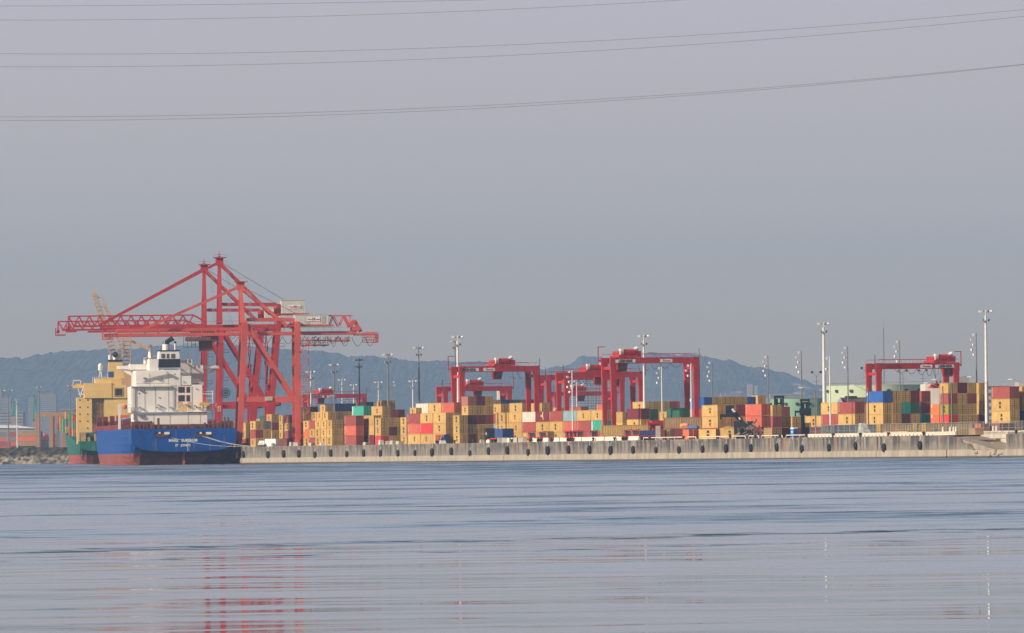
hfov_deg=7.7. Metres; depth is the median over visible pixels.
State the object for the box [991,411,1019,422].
shipping container
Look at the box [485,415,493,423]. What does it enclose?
shipping container
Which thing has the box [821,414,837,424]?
shipping container
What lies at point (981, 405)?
door
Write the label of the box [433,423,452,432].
shipping container
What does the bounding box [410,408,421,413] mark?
shipping container
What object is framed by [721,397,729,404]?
shipping container
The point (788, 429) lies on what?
door
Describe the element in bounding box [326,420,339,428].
shipping container
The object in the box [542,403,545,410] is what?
door
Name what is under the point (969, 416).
door
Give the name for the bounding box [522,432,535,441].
shipping container
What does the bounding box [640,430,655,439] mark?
shipping container
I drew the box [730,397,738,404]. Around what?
shipping container
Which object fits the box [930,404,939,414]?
shipping container
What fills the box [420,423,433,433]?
shipping container
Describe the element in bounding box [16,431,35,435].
shipping container
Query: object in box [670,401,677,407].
shipping container
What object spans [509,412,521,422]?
shipping container
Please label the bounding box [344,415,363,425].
shipping container
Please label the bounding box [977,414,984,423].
shipping container
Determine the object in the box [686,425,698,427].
blue lid
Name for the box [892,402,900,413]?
shipping container
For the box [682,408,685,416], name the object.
door
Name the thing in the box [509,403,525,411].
shipping container
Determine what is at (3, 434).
shipping container
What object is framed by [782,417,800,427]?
shipping container
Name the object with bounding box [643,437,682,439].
pipe rail
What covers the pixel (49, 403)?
apartment block
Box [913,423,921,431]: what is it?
shipping container
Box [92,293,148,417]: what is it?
harbour crane
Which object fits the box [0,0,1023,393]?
sky
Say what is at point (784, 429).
door
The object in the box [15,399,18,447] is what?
lamp mast
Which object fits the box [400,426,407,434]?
shipping container
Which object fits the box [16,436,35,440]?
shipping container
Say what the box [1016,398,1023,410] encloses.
shipping container
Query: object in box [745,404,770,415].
shipping container
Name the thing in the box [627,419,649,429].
shipping container
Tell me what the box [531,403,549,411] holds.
shipping container
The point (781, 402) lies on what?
container handler
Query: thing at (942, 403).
street lamp
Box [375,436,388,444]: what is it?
shipping container
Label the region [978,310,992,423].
lamp mast
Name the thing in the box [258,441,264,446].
pickup truck
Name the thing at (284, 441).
shipping container
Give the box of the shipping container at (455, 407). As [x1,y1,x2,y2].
[441,402,461,412]
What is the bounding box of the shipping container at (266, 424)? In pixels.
[263,421,270,428]
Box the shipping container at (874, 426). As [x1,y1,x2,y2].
[868,424,876,432]
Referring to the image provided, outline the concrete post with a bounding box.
[656,426,660,439]
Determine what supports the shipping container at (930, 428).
on the ground
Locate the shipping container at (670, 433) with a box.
[667,430,673,439]
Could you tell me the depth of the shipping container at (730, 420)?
1913.16 m
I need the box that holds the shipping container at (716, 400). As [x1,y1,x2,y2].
[712,397,720,404]
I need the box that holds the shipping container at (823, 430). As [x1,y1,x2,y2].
[822,425,830,433]
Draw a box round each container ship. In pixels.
[65,352,127,463]
[93,336,236,464]
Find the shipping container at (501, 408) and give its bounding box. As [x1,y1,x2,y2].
[493,404,508,413]
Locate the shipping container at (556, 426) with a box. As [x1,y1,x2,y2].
[549,421,562,431]
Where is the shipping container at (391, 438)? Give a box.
[389,436,396,440]
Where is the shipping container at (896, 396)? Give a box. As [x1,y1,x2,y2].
[892,391,900,401]
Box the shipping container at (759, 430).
[747,427,770,437]
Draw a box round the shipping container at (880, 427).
[876,424,912,432]
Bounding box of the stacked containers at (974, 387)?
[0,382,984,447]
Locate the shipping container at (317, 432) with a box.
[315,429,320,436]
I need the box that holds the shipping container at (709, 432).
[699,429,722,438]
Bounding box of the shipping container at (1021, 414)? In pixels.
[1019,411,1023,422]
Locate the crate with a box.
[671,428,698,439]
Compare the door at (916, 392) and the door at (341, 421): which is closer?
the door at (916, 392)
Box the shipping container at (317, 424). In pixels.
[315,420,320,428]
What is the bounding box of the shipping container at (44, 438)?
[41,436,48,440]
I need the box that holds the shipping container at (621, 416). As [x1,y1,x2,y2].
[616,412,629,421]
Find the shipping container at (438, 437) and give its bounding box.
[435,434,444,443]
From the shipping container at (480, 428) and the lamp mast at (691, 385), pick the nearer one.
the lamp mast at (691, 385)
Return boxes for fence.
[810,421,1021,434]
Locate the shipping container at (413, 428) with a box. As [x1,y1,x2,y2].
[407,424,419,433]
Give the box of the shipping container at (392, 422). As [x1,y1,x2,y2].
[389,418,396,426]
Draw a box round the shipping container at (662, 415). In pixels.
[659,412,666,419]
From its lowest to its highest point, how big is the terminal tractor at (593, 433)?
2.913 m
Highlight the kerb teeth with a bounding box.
[807,434,932,436]
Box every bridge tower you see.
[10,397,17,424]
[31,394,35,426]
[36,394,42,430]
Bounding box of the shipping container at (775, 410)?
[759,405,780,415]
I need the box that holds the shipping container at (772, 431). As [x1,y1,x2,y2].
[764,427,781,437]
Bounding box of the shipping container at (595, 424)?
[591,420,610,430]
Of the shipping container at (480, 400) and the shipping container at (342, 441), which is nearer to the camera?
the shipping container at (480, 400)
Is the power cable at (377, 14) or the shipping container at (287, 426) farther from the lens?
the shipping container at (287, 426)
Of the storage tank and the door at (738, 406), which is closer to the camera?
the door at (738, 406)
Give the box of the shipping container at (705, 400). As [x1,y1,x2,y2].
[690,397,711,407]
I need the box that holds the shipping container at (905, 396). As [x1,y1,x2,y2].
[901,391,909,401]
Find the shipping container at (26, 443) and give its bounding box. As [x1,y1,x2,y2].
[16,441,35,445]
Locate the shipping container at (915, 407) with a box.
[911,402,919,413]
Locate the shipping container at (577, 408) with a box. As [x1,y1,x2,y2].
[569,407,587,410]
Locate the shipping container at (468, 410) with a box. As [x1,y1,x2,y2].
[462,406,475,414]
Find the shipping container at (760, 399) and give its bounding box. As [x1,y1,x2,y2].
[751,395,765,403]
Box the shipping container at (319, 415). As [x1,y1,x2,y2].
[317,412,322,419]
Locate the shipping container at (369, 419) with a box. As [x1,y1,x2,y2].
[364,415,381,424]
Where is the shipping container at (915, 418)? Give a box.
[911,414,919,423]
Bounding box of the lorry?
[484,428,496,442]
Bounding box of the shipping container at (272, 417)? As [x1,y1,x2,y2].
[266,414,278,421]
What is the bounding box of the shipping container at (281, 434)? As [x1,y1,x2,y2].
[279,431,284,437]
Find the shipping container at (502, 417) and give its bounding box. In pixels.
[496,412,513,422]
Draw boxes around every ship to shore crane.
[55,261,284,422]
[66,253,309,430]
[102,281,378,445]
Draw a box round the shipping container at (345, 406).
[341,403,348,410]
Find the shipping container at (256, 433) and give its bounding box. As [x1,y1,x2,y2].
[250,430,262,437]
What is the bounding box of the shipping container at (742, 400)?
[738,397,746,404]
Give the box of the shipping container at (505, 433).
[495,428,513,437]
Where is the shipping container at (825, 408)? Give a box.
[821,402,837,413]
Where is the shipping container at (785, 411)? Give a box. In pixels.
[781,407,789,415]
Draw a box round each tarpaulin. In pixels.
[439,434,447,442]
[858,423,870,432]
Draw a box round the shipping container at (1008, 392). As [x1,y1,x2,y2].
[991,386,1018,398]
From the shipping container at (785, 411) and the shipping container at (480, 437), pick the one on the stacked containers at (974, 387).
the shipping container at (785, 411)
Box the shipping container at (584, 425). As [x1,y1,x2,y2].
[577,421,590,430]
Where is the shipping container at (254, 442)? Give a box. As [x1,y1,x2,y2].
[250,438,262,446]
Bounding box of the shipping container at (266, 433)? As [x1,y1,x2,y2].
[263,429,270,437]
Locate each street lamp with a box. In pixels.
[798,387,816,433]
[850,385,868,424]
[923,382,943,422]
[932,379,952,421]
[967,376,988,422]
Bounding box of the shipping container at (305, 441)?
[303,438,308,445]
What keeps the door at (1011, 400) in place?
in the shipping container at (1005, 404)
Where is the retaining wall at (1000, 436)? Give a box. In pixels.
[981,430,1023,442]
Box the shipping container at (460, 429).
[453,424,467,433]
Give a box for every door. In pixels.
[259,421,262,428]
[259,430,262,437]
[340,420,343,427]
[356,416,359,424]
[356,426,359,434]
[360,436,363,444]
[367,406,370,414]
[381,418,384,425]
[381,427,384,434]
[386,406,389,414]
[393,427,396,434]
[446,413,449,421]
[446,423,449,432]
[450,423,452,432]
[458,403,461,411]
[460,425,463,432]
[460,434,463,442]
[463,415,466,423]
[464,434,467,442]
[468,397,471,404]
[469,425,472,432]
[472,396,475,404]
[472,406,475,414]
[472,415,475,423]
[477,406,480,413]
[477,415,480,423]
[477,425,480,432]
[480,396,483,404]
[489,396,492,404]
[489,406,492,413]
[489,415,492,423]
[495,429,498,437]
[501,404,504,412]
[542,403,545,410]
[645,409,648,418]
[650,409,653,418]
[654,409,657,418]
[670,430,673,438]
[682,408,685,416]
[694,430,697,438]
[718,405,721,415]
[718,417,721,426]
[722,397,725,404]
[722,405,725,413]
[722,417,725,426]
[728,417,731,426]
[734,397,737,404]
[737,405,740,414]
[739,397,742,404]
[741,405,744,414]
[762,404,765,414]
[762,416,765,425]
[766,404,769,414]
[766,416,769,425]
[773,406,776,415]
[773,417,776,426]
[773,428,776,436]
[777,405,780,415]
[777,417,780,426]
[782,407,785,415]
[783,417,785,426]
[783,428,786,437]
[786,417,789,426]
[787,428,790,437]
[793,417,796,426]
[797,417,799,426]
[855,414,859,423]
[856,402,859,412]
[859,414,863,422]
[860,402,863,412]
[883,391,886,401]
[883,403,886,412]
[884,414,887,423]
[887,391,890,401]
[887,403,890,412]
[887,414,891,423]
[892,391,895,401]
[893,403,896,412]
[893,414,896,423]
[896,391,899,401]
[897,403,900,412]
[897,414,900,422]
[902,391,905,400]
[902,403,905,412]
[902,414,905,422]
[906,391,909,400]
[906,403,909,412]
[906,414,909,423]
[911,391,914,401]
[911,402,914,412]
[911,414,914,423]
[915,391,918,401]
[915,402,918,412]
[915,414,918,423]
[922,391,925,401]
[922,403,925,412]
[926,391,929,401]
[926,403,929,412]
[926,414,929,422]
[953,394,956,402]
[953,404,956,413]
[958,394,962,402]
[959,404,962,413]
[959,415,962,422]
[962,394,966,402]
[963,404,966,413]
[963,415,966,422]
[968,394,971,402]
[968,404,971,413]
[968,415,971,422]
[972,394,975,402]
[972,404,975,413]
[972,415,975,423]
[980,394,983,402]
[980,404,983,413]
[980,415,983,423]
[1010,387,1013,397]
[1010,399,1014,409]
[1011,411,1014,421]
[1014,387,1018,397]
[1014,399,1018,409]
[1015,411,1018,421]
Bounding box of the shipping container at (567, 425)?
[563,421,576,431]
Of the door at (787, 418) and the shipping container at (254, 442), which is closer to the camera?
the door at (787, 418)
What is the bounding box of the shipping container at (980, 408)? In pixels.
[977,404,984,413]
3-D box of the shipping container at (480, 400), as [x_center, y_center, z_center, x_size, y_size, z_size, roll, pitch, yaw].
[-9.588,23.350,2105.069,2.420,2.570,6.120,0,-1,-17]
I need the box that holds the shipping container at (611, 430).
[600,425,647,435]
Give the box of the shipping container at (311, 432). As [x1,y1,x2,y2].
[309,429,314,437]
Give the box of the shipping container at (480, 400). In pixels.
[475,396,484,405]
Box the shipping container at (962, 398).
[958,393,966,403]
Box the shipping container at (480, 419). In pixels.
[476,415,484,423]
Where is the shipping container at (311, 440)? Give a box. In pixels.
[309,438,314,442]
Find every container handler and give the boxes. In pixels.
[774,396,783,406]
[795,399,810,436]
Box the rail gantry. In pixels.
[35,412,75,446]
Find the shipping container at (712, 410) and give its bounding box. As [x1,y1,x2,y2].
[702,405,726,416]
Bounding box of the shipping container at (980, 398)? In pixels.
[977,393,984,403]
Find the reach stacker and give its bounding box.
[720,405,752,438]
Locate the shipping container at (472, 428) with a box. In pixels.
[468,424,476,433]
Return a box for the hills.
[0,343,982,446]
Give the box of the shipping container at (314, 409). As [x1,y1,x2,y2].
[311,407,317,411]
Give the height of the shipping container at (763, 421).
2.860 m
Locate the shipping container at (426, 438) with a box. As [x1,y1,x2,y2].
[420,434,432,443]
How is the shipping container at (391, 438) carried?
on the ground
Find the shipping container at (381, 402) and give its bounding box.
[377,400,386,405]
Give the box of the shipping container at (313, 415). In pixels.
[311,412,316,419]
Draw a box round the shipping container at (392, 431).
[389,427,396,435]
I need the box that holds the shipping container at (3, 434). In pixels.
[0,432,12,436]
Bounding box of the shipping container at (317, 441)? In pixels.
[315,437,320,445]
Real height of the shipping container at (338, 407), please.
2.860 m
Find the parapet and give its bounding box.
[807,431,956,436]
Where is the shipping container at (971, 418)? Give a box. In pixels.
[967,414,976,423]
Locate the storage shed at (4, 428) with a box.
[0,425,34,441]
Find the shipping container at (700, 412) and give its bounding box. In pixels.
[690,408,708,416]
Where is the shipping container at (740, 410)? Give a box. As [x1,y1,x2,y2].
[736,404,744,415]
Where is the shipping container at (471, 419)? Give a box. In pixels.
[462,415,476,424]
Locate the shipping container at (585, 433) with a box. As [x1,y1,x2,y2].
[580,431,589,436]
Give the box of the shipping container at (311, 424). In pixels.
[309,420,314,428]
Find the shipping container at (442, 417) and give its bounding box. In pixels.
[433,412,453,422]
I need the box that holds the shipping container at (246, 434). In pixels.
[242,431,249,438]
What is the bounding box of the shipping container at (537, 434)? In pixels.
[536,432,549,440]
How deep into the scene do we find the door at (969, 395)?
1855.82 m
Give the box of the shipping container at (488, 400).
[485,396,492,404]
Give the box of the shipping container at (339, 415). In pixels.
[336,411,343,419]
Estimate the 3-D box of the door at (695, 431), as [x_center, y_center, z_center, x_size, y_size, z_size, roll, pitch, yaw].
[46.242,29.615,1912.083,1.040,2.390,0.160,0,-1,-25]
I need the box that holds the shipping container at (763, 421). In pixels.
[746,415,770,426]
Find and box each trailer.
[534,437,553,441]
[564,436,600,440]
[619,435,655,439]
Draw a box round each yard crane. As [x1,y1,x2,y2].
[301,387,366,406]
[436,378,513,402]
[448,356,539,424]
[539,367,626,411]
[551,384,618,410]
[555,363,645,410]
[598,346,699,424]
[865,351,961,414]
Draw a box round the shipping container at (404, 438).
[401,435,407,443]
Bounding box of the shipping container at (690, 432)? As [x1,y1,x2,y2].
[689,429,692,438]
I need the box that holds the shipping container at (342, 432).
[340,428,347,436]
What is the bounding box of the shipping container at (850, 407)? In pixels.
[838,402,863,413]
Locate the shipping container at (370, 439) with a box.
[364,435,374,444]
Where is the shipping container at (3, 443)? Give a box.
[0,441,10,445]
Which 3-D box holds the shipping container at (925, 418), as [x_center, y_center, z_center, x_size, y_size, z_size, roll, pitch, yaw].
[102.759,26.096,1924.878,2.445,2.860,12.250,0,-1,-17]
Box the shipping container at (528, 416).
[522,412,535,421]
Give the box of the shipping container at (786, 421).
[773,416,790,427]
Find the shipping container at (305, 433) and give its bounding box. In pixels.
[303,429,313,437]
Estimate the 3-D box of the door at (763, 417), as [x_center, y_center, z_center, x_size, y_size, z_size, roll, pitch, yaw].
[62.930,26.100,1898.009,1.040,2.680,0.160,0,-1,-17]
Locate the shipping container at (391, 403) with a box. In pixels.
[389,400,394,407]
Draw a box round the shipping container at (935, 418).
[931,415,939,422]
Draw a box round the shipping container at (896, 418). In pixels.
[892,414,901,423]
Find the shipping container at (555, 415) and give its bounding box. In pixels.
[549,411,562,420]
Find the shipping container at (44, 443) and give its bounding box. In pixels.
[41,441,48,445]
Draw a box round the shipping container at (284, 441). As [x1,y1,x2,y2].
[279,438,293,445]
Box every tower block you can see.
[747,384,752,396]
[753,386,756,394]
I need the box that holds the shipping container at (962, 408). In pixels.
[956,404,966,414]
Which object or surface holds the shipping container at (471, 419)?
on the shipping container at (472, 428)
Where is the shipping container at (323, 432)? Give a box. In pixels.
[321,429,326,436]
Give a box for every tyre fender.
[430,445,433,456]
[505,445,508,453]
[545,441,549,454]
[566,444,569,453]
[587,444,590,453]
[608,441,612,454]
[724,441,727,452]
[881,439,885,451]
[917,436,921,449]
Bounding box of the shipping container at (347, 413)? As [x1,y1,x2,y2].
[344,411,350,415]
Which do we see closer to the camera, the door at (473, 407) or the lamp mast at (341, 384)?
the door at (473, 407)
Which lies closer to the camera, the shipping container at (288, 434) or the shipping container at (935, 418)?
the shipping container at (935, 418)
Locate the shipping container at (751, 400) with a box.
[747,397,755,403]
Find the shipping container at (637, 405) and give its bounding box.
[632,401,653,408]
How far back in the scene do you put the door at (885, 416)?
1902.62 m
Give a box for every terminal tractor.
[527,431,535,439]
[528,431,546,441]
[575,430,583,436]
[588,430,597,437]
[623,429,631,435]
[631,429,640,438]
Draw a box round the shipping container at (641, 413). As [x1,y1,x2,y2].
[627,408,649,418]
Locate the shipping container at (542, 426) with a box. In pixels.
[536,422,548,431]
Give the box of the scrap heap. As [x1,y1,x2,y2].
[734,419,763,437]
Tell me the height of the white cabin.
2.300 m
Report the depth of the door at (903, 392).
1904.47 m
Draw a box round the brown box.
[969,428,983,434]
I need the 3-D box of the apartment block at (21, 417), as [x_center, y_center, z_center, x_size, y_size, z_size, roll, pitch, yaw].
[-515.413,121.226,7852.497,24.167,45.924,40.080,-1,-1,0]
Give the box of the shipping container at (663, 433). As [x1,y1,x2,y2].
[660,430,666,439]
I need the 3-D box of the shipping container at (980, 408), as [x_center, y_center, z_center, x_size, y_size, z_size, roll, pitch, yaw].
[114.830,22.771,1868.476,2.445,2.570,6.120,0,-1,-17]
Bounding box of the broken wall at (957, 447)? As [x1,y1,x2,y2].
[947,436,1004,457]
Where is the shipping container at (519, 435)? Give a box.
[514,433,521,437]
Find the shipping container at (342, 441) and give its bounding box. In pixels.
[340,437,344,444]
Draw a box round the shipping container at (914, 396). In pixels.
[910,391,919,401]
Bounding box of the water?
[0,457,1023,632]
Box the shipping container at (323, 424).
[320,420,332,428]
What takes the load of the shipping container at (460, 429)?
on the shipping container at (460, 438)
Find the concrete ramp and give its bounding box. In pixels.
[956,436,1005,450]
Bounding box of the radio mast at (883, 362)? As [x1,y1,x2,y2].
[883,328,884,383]
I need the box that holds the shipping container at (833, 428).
[831,425,858,432]
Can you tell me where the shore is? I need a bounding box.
[0,447,69,463]
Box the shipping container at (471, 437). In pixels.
[468,434,476,442]
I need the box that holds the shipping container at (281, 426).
[279,423,283,430]
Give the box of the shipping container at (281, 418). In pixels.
[279,415,283,422]
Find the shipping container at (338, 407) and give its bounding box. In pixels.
[325,403,341,411]
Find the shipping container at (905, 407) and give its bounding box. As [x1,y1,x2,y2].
[901,402,910,413]
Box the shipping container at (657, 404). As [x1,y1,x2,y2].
[654,401,660,410]
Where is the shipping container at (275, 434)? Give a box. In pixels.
[271,430,278,438]
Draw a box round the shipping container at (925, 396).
[920,391,930,401]
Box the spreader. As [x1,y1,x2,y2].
[645,420,663,429]
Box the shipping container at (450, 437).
[433,433,452,443]
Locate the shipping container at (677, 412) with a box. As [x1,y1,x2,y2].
[667,408,689,417]
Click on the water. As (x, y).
(892, 545)
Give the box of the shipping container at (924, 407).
[919,402,930,413]
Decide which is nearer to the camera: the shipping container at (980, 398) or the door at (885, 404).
the shipping container at (980, 398)
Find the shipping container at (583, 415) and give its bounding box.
[577,410,593,420]
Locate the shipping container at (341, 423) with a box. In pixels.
[340,420,343,427]
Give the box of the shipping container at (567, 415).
[563,410,576,420]
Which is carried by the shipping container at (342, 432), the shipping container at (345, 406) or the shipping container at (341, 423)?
the shipping container at (341, 423)
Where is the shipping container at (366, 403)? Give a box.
[360,402,373,405]
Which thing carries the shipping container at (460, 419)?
on the shipping container at (460, 429)
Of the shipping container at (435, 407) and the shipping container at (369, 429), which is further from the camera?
the shipping container at (369, 429)
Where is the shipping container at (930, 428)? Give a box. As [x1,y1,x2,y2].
[922,423,974,434]
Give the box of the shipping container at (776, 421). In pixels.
[771,416,781,427]
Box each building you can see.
[959,377,968,414]
[988,384,1010,422]
[1015,382,1023,385]
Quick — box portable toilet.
[790,427,797,437]
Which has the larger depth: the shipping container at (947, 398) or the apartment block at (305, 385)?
the apartment block at (305, 385)
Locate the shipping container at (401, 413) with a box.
[397,409,404,417]
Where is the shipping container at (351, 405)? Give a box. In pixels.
[349,403,355,411]
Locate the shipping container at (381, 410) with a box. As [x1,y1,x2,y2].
[371,406,389,415]
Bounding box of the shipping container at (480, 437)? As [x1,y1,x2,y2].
[477,434,484,442]
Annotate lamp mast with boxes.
[3,390,12,447]
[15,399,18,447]
[36,387,41,446]
[67,385,72,411]
[305,371,315,406]
[329,364,338,411]
[338,379,345,402]
[353,359,364,405]
[374,381,382,399]
[382,353,392,405]
[408,380,416,407]
[413,346,423,403]
[450,341,459,366]
[451,336,463,401]
[566,371,573,430]
[573,380,576,406]
[637,335,649,407]
[656,367,662,411]
[685,364,691,416]
[707,361,712,396]
[762,355,768,403]
[795,351,801,398]
[811,371,821,415]
[817,322,829,402]
[823,357,830,424]
[842,346,848,401]
[894,340,900,390]
[970,333,977,414]
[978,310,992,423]
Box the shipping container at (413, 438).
[408,434,419,443]
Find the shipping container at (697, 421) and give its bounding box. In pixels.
[680,417,701,427]
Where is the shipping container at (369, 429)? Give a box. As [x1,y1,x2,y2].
[364,425,374,434]
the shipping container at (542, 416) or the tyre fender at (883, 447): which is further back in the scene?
the shipping container at (542, 416)
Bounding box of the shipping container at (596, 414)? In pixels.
[591,410,610,419]
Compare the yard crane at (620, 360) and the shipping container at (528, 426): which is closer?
the yard crane at (620, 360)
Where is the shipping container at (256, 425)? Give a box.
[250,421,262,429]
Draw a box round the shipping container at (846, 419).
[838,414,863,424]
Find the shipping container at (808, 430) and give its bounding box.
[805,427,820,433]
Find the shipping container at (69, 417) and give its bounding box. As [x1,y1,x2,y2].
[68,414,74,420]
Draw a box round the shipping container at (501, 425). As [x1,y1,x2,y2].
[496,423,508,428]
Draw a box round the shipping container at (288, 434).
[285,431,291,437]
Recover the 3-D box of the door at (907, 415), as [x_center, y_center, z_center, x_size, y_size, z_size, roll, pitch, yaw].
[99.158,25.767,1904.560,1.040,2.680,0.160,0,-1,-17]
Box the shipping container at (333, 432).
[327,428,339,436]
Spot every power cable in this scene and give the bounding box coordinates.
[0,65,1017,120]
[81,64,1021,116]
[83,0,458,5]
[94,16,1023,66]
[121,0,674,19]
[168,9,1023,53]
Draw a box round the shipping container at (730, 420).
[727,417,735,426]
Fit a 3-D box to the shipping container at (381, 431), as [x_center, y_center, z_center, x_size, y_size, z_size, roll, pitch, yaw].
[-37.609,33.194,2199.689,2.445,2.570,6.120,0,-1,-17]
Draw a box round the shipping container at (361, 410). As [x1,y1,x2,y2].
[352,406,371,415]
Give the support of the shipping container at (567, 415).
on the shipping container at (567, 425)
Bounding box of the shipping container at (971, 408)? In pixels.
[961,404,976,414]
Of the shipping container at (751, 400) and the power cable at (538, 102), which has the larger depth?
the shipping container at (751, 400)
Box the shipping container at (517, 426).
[509,422,522,432]
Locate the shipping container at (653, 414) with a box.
[650,409,657,419]
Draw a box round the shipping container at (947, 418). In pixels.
[940,415,957,422]
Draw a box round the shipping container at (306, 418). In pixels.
[301,415,310,422]
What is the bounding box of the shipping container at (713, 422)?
[702,416,726,427]
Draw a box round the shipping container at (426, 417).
[420,413,432,422]
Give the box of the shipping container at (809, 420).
[805,416,820,426]
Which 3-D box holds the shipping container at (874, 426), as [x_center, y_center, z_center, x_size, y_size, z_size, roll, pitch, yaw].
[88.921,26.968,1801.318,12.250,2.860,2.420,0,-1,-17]
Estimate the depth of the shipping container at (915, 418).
1905.14 m
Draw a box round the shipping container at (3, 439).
[0,437,10,441]
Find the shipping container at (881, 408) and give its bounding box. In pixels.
[866,402,891,413]
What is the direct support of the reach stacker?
on the ground
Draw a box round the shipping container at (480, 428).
[477,424,484,433]
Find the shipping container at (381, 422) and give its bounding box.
[375,418,388,426]
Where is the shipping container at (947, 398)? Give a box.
[939,393,957,403]
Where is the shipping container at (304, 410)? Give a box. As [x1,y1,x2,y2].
[301,407,310,414]
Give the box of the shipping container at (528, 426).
[522,422,535,431]
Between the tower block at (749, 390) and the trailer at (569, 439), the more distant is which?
the tower block at (749, 390)
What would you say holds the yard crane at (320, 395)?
on the ground
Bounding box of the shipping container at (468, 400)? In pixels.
[461,396,475,405]
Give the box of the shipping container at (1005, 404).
[991,398,1018,410]
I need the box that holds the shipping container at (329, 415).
[322,412,335,419]
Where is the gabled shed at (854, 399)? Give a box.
[836,396,865,423]
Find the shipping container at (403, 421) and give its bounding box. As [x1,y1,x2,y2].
[400,417,406,425]
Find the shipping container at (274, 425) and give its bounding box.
[267,422,278,429]
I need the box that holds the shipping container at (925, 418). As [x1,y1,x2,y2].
[920,414,930,422]
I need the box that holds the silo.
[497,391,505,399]
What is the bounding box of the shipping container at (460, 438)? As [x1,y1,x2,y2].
[453,434,467,442]
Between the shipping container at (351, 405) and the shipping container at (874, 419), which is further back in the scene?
the shipping container at (351, 405)
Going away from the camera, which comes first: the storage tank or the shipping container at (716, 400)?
the storage tank
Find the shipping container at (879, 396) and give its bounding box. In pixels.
[866,391,891,402]
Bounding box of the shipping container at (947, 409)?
[940,404,957,414]
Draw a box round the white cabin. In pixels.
[265,439,278,445]
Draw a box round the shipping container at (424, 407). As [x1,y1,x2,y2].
[416,403,428,412]
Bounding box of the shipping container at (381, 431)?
[375,427,388,435]
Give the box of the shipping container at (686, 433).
[683,429,698,438]
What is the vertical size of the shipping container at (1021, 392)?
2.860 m
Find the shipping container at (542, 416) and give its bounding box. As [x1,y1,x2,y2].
[536,411,553,421]
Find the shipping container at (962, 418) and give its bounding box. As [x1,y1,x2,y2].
[958,415,967,422]
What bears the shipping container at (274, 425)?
on the shipping container at (275, 434)
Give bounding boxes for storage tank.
[680,423,688,427]
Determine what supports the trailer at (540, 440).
on the ground
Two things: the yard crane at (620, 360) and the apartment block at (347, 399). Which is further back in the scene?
the apartment block at (347, 399)
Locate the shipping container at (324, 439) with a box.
[321,437,326,444]
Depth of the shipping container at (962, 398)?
1855.31 m
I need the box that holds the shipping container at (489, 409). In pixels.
[485,405,493,414]
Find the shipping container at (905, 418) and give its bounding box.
[901,414,910,423]
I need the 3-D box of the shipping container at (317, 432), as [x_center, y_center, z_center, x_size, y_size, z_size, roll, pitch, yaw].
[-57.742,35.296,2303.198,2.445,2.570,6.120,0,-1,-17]
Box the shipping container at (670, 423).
[663,417,679,428]
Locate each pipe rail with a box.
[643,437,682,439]
[700,436,745,438]
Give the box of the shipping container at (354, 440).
[344,435,363,444]
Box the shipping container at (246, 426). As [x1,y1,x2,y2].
[243,423,249,430]
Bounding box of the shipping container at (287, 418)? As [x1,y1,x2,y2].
[284,415,291,422]
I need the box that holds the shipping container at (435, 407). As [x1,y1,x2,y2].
[428,403,441,412]
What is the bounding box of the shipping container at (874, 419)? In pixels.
[866,414,891,424]
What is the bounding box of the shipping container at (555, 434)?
[549,432,562,441]
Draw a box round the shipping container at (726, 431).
[720,426,744,438]
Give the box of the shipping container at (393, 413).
[390,410,396,417]
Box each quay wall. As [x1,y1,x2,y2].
[224,447,241,463]
[241,435,954,463]
[1005,434,1023,456]
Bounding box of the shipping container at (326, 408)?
[320,405,332,411]
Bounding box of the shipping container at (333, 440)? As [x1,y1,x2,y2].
[327,437,339,444]
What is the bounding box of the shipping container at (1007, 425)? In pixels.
[991,423,1014,430]
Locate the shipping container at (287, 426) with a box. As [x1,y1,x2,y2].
[284,423,291,430]
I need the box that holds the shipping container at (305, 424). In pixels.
[303,421,308,428]
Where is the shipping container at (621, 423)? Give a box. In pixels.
[616,422,626,424]
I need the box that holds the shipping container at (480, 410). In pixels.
[476,405,484,414]
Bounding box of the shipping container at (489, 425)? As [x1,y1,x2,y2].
[485,424,493,427]
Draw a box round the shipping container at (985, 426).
[975,423,990,430]
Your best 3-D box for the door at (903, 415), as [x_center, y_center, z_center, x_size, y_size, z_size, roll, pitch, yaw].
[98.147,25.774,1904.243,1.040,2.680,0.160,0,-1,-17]
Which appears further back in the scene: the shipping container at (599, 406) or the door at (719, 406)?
the shipping container at (599, 406)
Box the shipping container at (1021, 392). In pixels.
[1011,386,1023,398]
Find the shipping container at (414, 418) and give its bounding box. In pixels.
[407,413,421,423]
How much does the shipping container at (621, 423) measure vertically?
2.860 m
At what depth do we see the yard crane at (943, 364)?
2038.41 m
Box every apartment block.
[0,389,2,411]
[0,411,25,425]
[1,398,11,411]
[28,398,36,426]
[40,394,57,446]
[60,409,75,446]
[301,380,315,406]
[343,398,355,402]
[562,382,609,407]
[578,399,601,420]
[720,393,739,396]
[769,394,803,398]
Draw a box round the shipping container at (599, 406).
[597,404,608,409]
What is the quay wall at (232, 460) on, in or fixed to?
in the water
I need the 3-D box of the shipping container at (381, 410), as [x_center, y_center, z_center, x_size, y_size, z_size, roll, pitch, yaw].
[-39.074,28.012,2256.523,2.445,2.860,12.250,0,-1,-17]
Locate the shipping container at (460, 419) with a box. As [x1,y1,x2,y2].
[453,415,467,424]
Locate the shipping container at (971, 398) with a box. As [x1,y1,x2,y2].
[967,393,976,403]
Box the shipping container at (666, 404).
[663,401,669,410]
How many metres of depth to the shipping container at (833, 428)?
1811.03 m
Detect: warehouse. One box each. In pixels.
[770,396,822,427]
[826,382,926,402]
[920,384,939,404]
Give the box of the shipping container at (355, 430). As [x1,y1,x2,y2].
[344,425,363,434]
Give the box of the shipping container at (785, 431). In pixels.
[782,427,790,437]

